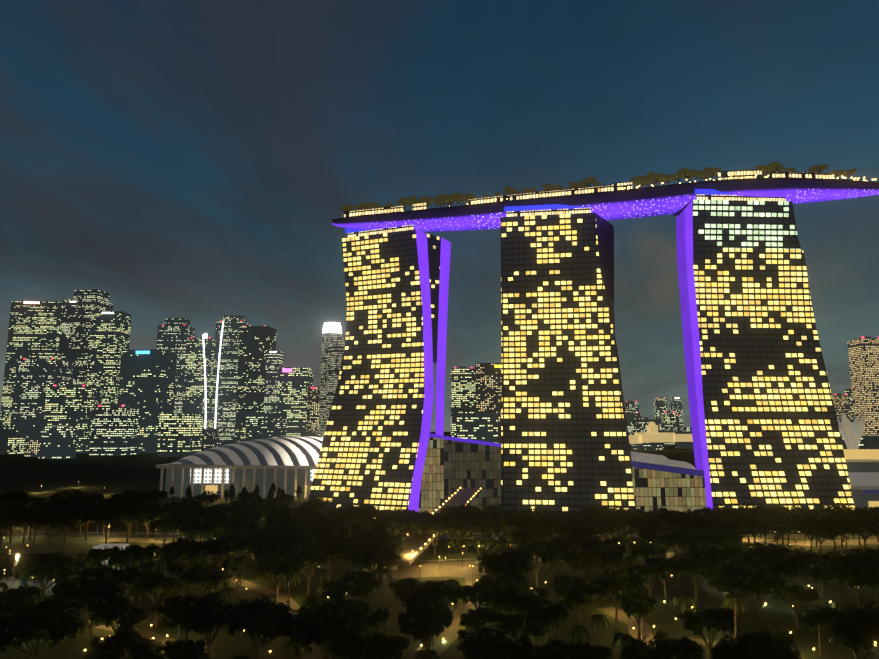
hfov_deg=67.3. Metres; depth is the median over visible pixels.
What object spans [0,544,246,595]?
lake and pavilion
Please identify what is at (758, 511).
tree
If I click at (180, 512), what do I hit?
tree
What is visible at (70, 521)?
tree
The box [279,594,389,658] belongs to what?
tree
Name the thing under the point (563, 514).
tree
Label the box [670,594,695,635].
tree
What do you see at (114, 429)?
city tower
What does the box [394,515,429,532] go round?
tree
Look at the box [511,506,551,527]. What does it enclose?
tree
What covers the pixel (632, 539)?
tree
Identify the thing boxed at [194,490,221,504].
tree
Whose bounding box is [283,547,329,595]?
tree
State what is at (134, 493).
tree
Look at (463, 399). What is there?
city tower
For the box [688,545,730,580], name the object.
tree
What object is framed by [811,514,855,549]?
tree
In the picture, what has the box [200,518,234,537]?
tree
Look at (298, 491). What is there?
tree
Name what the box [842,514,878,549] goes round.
tree
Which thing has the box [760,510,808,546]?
tree
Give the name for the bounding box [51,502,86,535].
tree
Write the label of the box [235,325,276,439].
city tower
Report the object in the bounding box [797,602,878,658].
tree
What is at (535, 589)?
tree
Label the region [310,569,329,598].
tree
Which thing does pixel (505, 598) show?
tree
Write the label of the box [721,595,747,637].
tree
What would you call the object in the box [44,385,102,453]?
city tower
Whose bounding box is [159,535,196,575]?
tree
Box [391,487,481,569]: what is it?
garden bridge
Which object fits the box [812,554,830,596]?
tree
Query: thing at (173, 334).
city tower
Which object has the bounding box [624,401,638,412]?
city tower
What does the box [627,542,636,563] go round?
tree
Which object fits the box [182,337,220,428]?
city tower
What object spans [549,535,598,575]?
tree
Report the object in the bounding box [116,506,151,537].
tree
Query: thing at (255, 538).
tree
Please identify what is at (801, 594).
tree
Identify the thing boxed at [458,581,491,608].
tree
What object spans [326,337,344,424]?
skyscraper
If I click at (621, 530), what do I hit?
tree
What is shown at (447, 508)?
tree
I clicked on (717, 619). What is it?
tree
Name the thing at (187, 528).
tree
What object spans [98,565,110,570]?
tree
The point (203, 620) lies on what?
tree
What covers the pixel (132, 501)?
tree
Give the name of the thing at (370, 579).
tree
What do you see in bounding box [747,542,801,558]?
tree
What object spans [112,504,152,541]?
tree
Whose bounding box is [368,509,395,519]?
tree
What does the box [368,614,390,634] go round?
tree
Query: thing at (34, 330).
city tower
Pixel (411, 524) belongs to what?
tree
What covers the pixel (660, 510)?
tree
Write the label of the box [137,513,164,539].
tree
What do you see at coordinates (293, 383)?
city tower
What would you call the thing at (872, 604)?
tree
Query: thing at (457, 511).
tree
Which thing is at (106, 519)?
tree
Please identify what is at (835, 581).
tree
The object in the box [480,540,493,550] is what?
tree
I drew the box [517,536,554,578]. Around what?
tree
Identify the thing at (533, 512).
tree
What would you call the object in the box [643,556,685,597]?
tree
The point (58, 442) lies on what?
building
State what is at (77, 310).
city tower
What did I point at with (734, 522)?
tree
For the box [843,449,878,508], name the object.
waterfront lowrise
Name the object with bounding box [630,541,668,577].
tree
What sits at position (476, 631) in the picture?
tree
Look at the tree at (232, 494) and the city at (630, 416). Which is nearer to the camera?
the tree at (232, 494)
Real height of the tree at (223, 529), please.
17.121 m
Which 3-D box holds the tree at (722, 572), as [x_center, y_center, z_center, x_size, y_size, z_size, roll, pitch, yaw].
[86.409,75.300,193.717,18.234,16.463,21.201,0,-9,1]
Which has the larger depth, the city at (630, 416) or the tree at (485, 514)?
the city at (630, 416)
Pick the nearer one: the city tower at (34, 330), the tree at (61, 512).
the tree at (61, 512)
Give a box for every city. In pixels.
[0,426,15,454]
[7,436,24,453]
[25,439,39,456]
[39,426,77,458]
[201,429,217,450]
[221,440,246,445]
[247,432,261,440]
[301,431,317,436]
[626,412,640,444]
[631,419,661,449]
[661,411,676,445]
[674,427,693,448]
[841,437,866,448]
[861,435,878,442]
[866,443,878,448]
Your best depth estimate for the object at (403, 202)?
454.94 m
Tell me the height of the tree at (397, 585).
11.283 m
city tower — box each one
[0,301,61,425]
[10,358,73,452]
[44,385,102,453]
[58,289,112,385]
[86,311,130,406]
[89,404,138,455]
[117,349,176,452]
[156,318,194,412]
[156,413,202,456]
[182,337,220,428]
[215,315,250,446]
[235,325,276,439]
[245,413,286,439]
[264,351,282,412]
[276,367,312,436]
[306,386,319,436]
[451,366,475,436]
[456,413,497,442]
[475,363,501,443]
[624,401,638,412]
[654,397,666,418]
[670,397,683,426]
[832,393,850,421]
[845,387,854,423]
[847,336,878,435]
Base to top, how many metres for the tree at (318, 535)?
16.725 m
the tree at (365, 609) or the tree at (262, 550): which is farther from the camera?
the tree at (262, 550)
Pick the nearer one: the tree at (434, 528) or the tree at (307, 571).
the tree at (307, 571)
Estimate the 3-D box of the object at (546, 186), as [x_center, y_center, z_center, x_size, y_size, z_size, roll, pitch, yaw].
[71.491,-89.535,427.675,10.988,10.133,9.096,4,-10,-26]
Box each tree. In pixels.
[0,490,27,500]
[0,505,23,534]
[0,514,25,543]
[0,515,23,547]
[0,582,8,591]
[0,583,45,606]
[0,593,33,616]
[0,598,88,658]
[3,506,41,542]
[9,506,54,543]
[15,551,77,600]
[16,506,47,539]
[22,496,45,504]
[31,501,65,535]
[33,520,61,539]
[44,513,84,543]
[45,507,84,541]
[46,565,127,638]
[49,490,77,501]
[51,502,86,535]
[57,584,131,648]
[58,488,88,496]
[67,507,104,540]
[71,507,84,536]
[81,546,133,570]
[82,628,155,658]
[83,566,139,625]
[84,497,130,534]
[89,601,148,656]
[90,508,114,539]
[93,514,121,542]
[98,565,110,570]
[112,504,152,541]
[112,544,161,568]
[113,623,135,658]
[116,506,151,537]
[117,488,147,500]
[121,565,157,603]
[124,496,150,527]
[129,571,185,626]
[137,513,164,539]
[137,638,206,658]
[139,567,148,601]
[141,504,169,535]
[143,489,167,504]
[149,518,177,544]
[151,591,226,640]
[152,513,188,541]
[152,562,169,573]
[158,541,209,569]
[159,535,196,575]
[165,508,193,537]
[169,486,176,502]
[170,517,200,539]
[172,561,232,595]
[177,521,202,538]
[178,601,237,658]
[181,496,202,504]
[183,509,211,539]
[184,486,193,494]
[186,490,191,498]
[189,529,200,538]
[191,553,212,589]
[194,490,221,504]
[194,535,241,569]
[196,530,212,541]
[200,503,239,516]
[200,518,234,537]
[207,520,256,563]
[221,490,228,503]
[221,587,239,626]
[223,594,295,658]
[225,529,282,578]
[227,483,234,491]
[227,488,237,500]
[227,558,247,592]
[234,599,250,635]
[235,555,249,586]
[238,490,256,499]
[241,548,313,603]
[246,541,302,588]
[251,500,294,519]
[252,485,259,497]
[266,496,291,505]
[267,487,275,498]
[268,482,275,498]
[275,494,294,501]
[278,571,299,611]
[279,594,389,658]
[282,523,328,567]
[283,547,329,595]
[294,486,301,501]
[301,594,321,609]
[302,496,330,515]
[302,531,354,581]
[302,599,372,658]
[303,555,330,574]
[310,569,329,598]
[315,581,328,599]
[316,504,347,513]
[321,578,373,599]
[323,519,370,564]
[328,627,411,658]
[337,539,384,571]
[338,570,381,599]
[339,540,401,596]
[340,504,379,518]
[349,528,405,569]
[364,518,403,535]
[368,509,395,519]
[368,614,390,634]
[374,568,392,604]
[388,577,426,619]
[390,513,415,536]
[393,508,416,535]
[393,578,464,645]
[394,515,428,535]
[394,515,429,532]
[397,601,453,649]
[411,511,435,518]
[413,649,439,658]
[420,521,446,553]
[423,513,451,545]
[434,516,464,549]
[439,508,476,541]
[440,504,477,535]
[442,519,478,553]
[445,579,459,586]
[448,542,462,555]
[456,625,512,658]
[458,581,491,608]
[459,539,471,554]
[459,606,501,634]
[462,503,509,537]
[462,629,546,658]
[469,537,483,554]
[470,510,501,537]
[472,571,529,587]
[474,520,501,546]
[475,577,548,636]
[476,514,523,538]
[476,548,533,578]
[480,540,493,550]
[481,537,497,550]
[482,543,534,571]
[483,503,515,536]
[495,611,547,640]
[499,544,510,550]
[505,526,535,544]
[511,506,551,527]
[511,540,559,587]
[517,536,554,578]
[519,596,574,644]
[528,508,552,513]
[532,587,549,599]
[537,636,612,658]
[545,559,565,595]
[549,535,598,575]
[550,574,587,616]
[552,577,610,625]
[557,510,584,517]
[560,546,624,599]
[566,550,604,584]
[568,625,590,643]
[572,502,619,532]
[577,504,620,517]
[580,564,652,621]
[583,517,622,539]
[588,614,610,647]
[598,538,627,572]
[608,506,633,533]
[609,516,633,546]
[609,632,632,651]
[611,534,628,544]
[616,590,657,640]
[618,630,706,658]
[619,508,667,533]
[621,511,658,517]
[625,508,642,536]
[627,536,637,542]
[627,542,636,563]
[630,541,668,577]
[630,562,669,596]
[636,525,673,546]
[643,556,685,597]
[645,525,712,554]
[647,510,687,526]
[648,507,686,515]
[666,551,716,601]
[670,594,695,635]
[673,604,735,658]
[674,509,713,531]
[683,526,748,550]
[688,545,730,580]
[691,507,729,544]
[698,574,708,599]
[700,558,771,616]
[701,547,746,563]
[707,573,754,622]
[710,543,796,607]
[710,634,780,658]
[711,506,744,514]
[719,513,764,549]
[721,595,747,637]
[728,510,756,517]
[730,627,801,658]
[731,508,748,512]
[738,504,775,537]
[738,573,787,616]
[746,518,766,545]
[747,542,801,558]
[753,515,767,545]
[756,515,799,544]
[759,503,801,538]
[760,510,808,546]
[772,583,820,628]
[775,631,798,650]
[778,548,832,603]
[782,510,808,546]
[787,548,878,611]
[791,506,817,537]
[795,508,842,546]
[796,522,813,549]
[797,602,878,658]
[804,522,841,554]
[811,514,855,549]
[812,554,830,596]
[813,611,820,655]
[817,503,871,541]
[820,514,847,546]
[830,578,844,607]
[831,564,878,607]
[832,507,868,538]
[841,529,856,547]
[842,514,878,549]
[849,545,878,564]
[862,511,878,541]
[862,598,878,611]
[867,508,878,537]
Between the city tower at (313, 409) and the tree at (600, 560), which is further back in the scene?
the city tower at (313, 409)
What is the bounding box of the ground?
[0,432,878,658]
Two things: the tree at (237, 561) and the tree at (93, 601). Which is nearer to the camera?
the tree at (93, 601)
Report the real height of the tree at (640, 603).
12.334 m
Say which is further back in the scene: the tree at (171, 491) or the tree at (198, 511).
the tree at (171, 491)
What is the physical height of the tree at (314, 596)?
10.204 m
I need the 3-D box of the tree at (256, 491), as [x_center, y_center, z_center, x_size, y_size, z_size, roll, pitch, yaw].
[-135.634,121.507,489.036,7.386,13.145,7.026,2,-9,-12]
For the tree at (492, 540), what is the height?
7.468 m
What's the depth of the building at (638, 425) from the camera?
1721.57 m
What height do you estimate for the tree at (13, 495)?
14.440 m
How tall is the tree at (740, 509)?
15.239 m
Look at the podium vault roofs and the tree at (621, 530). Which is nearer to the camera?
the tree at (621, 530)
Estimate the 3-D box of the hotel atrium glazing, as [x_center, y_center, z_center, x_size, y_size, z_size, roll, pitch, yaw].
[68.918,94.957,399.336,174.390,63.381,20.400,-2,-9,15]
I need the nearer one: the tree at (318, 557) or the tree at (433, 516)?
the tree at (318, 557)
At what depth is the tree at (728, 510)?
324.47 m
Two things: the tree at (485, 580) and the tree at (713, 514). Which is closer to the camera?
the tree at (485, 580)
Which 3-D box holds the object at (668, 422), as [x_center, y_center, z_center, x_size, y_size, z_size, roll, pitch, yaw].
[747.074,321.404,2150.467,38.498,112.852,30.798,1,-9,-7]
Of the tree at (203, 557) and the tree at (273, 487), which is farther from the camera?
the tree at (273, 487)
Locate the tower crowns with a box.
[345,189,785,237]
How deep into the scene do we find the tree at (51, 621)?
138.03 m
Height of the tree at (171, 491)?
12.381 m
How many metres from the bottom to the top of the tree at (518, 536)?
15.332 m
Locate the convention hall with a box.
[156,436,323,497]
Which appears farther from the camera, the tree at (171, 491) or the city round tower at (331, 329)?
the city round tower at (331, 329)
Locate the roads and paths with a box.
[2,531,878,658]
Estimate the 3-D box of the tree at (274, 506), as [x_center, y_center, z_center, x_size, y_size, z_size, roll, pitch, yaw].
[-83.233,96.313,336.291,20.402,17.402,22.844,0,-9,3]
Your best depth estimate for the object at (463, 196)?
444.78 m
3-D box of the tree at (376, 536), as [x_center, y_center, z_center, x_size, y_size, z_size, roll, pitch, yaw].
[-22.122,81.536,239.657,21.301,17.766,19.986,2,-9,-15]
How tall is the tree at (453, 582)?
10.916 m
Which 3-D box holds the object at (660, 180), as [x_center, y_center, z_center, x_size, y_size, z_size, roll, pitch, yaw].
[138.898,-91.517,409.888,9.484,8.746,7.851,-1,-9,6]
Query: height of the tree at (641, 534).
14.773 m
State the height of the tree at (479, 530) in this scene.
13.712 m
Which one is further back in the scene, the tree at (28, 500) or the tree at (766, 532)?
the tree at (28, 500)
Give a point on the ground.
(112, 475)
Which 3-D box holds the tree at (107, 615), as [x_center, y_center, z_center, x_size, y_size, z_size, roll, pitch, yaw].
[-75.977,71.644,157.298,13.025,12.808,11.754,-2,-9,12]
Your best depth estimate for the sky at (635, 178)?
413.94 m
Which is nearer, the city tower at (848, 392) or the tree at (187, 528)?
the tree at (187, 528)
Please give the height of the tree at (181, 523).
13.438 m
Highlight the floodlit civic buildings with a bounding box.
[628,422,692,443]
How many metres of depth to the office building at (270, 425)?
1395.29 m
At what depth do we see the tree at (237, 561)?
216.86 m
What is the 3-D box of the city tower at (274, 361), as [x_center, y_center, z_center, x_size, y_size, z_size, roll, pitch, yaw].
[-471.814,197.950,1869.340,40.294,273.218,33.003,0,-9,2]
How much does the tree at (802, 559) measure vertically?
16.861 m
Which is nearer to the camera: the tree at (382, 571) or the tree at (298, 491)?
the tree at (382, 571)
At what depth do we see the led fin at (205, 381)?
1795.93 m
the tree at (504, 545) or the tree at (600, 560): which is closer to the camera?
the tree at (600, 560)
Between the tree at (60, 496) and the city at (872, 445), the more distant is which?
the city at (872, 445)
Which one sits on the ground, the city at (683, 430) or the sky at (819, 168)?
the city at (683, 430)
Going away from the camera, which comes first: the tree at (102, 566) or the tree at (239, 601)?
the tree at (239, 601)
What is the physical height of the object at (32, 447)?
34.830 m
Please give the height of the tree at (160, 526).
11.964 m
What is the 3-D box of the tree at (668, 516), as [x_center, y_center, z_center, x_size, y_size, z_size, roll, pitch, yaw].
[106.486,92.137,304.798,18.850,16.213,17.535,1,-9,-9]
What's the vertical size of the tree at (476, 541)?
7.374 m
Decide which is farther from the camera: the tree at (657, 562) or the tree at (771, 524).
the tree at (771, 524)
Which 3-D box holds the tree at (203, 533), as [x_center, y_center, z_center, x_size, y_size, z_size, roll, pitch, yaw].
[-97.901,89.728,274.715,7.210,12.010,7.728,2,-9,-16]
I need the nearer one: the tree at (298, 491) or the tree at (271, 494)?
the tree at (271, 494)
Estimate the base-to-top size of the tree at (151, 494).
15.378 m
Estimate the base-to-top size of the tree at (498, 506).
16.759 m
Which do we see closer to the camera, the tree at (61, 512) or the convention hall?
the tree at (61, 512)
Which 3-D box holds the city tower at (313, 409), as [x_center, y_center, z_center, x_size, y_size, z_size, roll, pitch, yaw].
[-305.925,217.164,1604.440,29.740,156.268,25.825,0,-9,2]
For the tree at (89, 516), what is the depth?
321.26 m
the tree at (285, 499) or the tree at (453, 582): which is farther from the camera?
the tree at (285, 499)
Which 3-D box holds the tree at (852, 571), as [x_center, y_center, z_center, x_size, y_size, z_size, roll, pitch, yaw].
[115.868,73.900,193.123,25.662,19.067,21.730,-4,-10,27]
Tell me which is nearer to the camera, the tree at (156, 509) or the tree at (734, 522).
the tree at (734, 522)
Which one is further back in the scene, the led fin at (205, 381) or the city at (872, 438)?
the led fin at (205, 381)
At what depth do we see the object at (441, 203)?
450.15 m
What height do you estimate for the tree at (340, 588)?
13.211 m
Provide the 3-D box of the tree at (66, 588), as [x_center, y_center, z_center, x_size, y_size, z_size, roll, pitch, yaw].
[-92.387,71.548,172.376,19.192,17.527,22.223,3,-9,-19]
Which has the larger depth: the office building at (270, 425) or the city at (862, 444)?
the office building at (270, 425)
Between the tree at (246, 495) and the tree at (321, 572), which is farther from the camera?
the tree at (246, 495)
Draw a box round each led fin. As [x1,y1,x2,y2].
[202,335,206,428]
[214,321,223,428]
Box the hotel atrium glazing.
[418,433,705,513]
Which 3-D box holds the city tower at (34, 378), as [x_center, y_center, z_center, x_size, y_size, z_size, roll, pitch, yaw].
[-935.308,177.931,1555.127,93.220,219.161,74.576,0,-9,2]
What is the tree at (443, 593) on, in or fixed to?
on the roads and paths
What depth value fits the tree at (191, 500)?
394.38 m
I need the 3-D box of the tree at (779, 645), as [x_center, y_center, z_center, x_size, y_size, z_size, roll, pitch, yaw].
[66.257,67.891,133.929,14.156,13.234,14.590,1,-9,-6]
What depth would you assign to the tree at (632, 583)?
185.64 m
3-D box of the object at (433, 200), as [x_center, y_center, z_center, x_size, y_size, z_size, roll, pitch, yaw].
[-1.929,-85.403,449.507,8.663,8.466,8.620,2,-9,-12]
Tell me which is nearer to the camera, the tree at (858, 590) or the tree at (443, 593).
the tree at (443, 593)
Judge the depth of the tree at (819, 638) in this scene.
159.04 m
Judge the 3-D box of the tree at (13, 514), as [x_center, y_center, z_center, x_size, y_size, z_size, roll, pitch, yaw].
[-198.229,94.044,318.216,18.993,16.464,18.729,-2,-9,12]
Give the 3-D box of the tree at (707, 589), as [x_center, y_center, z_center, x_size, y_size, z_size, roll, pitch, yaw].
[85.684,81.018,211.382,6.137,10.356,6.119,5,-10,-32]
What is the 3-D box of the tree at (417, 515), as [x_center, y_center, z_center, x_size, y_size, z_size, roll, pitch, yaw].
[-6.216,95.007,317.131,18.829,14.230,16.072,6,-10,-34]
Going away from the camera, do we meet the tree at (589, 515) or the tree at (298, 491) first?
the tree at (589, 515)
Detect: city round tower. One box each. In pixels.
[319,322,341,436]
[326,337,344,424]
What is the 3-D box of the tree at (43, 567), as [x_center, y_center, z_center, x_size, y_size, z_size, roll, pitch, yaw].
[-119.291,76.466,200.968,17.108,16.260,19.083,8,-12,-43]
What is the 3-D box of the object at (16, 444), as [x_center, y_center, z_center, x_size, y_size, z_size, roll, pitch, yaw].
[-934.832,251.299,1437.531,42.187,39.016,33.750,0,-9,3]
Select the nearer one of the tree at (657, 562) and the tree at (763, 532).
the tree at (657, 562)
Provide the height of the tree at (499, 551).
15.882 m
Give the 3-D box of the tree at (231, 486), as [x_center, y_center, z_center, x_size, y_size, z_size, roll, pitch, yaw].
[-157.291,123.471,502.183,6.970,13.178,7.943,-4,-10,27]
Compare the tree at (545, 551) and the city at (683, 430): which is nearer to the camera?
the tree at (545, 551)
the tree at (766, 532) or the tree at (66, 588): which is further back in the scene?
the tree at (766, 532)
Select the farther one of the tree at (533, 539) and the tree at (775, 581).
the tree at (533, 539)
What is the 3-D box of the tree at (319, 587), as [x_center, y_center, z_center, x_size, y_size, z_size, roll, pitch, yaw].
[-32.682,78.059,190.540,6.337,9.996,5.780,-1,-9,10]
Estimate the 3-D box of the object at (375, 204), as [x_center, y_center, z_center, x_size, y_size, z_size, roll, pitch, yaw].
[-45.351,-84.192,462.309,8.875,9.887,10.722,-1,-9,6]
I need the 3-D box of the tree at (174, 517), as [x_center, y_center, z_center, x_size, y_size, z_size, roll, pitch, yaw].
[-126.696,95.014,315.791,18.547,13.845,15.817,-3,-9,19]
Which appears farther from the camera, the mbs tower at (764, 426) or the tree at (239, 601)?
the mbs tower at (764, 426)
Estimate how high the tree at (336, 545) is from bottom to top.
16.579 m
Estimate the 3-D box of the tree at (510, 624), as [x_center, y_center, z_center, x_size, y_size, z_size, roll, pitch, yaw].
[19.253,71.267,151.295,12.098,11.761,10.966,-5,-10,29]
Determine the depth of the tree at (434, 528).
286.16 m
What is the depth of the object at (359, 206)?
462.92 m
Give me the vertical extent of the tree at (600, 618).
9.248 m
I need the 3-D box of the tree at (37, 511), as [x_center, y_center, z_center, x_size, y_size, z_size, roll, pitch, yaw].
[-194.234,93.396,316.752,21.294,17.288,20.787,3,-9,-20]
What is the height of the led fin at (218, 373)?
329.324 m
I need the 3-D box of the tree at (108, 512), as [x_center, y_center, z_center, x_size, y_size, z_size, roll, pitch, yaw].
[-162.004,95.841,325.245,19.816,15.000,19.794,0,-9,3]
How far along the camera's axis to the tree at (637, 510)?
330.35 m
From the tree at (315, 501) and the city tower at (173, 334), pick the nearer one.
the tree at (315, 501)
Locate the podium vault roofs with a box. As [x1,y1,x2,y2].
[631,451,695,468]
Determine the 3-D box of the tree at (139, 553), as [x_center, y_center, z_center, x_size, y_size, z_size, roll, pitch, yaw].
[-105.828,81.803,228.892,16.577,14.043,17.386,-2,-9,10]
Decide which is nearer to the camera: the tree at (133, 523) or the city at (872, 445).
the tree at (133, 523)
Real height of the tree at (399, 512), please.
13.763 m
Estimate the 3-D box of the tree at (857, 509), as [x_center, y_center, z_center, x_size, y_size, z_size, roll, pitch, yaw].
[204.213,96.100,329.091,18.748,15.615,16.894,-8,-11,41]
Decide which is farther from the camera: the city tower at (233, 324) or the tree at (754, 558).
the city tower at (233, 324)
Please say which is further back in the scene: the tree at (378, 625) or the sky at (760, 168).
the sky at (760, 168)
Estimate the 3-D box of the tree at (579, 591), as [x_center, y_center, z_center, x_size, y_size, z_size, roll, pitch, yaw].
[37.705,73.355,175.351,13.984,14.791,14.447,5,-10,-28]
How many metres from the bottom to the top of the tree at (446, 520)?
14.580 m
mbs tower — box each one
[309,229,450,511]
[500,213,635,512]
[676,200,854,533]
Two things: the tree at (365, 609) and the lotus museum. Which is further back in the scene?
the lotus museum
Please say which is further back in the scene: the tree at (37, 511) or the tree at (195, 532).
the tree at (37, 511)
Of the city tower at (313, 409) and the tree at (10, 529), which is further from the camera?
the city tower at (313, 409)
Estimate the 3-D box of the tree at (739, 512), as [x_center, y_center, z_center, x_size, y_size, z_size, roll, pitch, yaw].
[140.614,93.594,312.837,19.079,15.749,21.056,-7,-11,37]
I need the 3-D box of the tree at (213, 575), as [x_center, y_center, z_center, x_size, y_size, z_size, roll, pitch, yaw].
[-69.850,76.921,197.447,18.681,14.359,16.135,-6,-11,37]
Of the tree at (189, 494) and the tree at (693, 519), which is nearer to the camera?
the tree at (693, 519)
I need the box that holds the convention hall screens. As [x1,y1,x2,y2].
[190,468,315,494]
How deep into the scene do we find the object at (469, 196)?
443.40 m
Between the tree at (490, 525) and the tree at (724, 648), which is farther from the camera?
the tree at (490, 525)
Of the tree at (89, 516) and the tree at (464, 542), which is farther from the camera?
the tree at (89, 516)
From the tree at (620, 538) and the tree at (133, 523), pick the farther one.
the tree at (133, 523)
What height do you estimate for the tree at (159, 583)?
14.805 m
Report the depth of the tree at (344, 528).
264.82 m
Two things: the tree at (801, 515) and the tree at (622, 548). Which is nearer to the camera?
the tree at (622, 548)
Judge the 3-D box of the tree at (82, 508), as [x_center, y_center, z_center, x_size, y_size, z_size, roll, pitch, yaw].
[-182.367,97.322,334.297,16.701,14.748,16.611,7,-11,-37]
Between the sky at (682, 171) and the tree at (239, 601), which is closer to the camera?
the tree at (239, 601)
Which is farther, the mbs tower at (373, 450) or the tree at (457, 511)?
the mbs tower at (373, 450)
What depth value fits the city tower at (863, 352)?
1225.65 m
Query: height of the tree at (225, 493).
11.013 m
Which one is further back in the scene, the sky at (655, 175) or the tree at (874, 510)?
the sky at (655, 175)
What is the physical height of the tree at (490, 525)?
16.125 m
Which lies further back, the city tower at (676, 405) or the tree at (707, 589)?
the city tower at (676, 405)
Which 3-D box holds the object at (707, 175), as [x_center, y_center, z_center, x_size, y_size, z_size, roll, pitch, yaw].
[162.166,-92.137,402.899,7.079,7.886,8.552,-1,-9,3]
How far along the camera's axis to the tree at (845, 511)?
318.46 m
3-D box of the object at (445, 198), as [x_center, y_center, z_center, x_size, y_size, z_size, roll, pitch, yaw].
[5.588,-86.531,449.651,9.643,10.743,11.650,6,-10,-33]
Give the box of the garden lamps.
[3,485,875,658]
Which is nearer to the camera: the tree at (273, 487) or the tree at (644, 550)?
the tree at (644, 550)
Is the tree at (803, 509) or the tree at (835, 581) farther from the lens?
the tree at (803, 509)
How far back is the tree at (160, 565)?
216.74 m
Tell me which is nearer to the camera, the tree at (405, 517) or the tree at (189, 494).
the tree at (405, 517)
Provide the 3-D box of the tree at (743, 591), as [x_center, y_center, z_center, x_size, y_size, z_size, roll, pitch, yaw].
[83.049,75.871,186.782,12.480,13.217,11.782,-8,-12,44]
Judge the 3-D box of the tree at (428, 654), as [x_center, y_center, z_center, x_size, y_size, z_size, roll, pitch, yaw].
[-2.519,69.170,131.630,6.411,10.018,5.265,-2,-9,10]
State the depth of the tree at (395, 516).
321.35 m
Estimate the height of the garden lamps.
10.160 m
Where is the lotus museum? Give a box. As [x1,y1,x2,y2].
[837,414,865,448]
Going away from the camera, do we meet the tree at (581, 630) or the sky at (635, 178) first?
the tree at (581, 630)
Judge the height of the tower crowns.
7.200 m
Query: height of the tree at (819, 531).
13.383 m
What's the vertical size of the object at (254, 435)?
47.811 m
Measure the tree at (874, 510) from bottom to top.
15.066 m
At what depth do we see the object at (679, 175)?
405.54 m
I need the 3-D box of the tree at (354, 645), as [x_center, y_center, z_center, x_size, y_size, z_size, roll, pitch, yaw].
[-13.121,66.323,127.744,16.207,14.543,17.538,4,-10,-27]
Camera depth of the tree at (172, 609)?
158.65 m
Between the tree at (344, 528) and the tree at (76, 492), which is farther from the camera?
the tree at (76, 492)

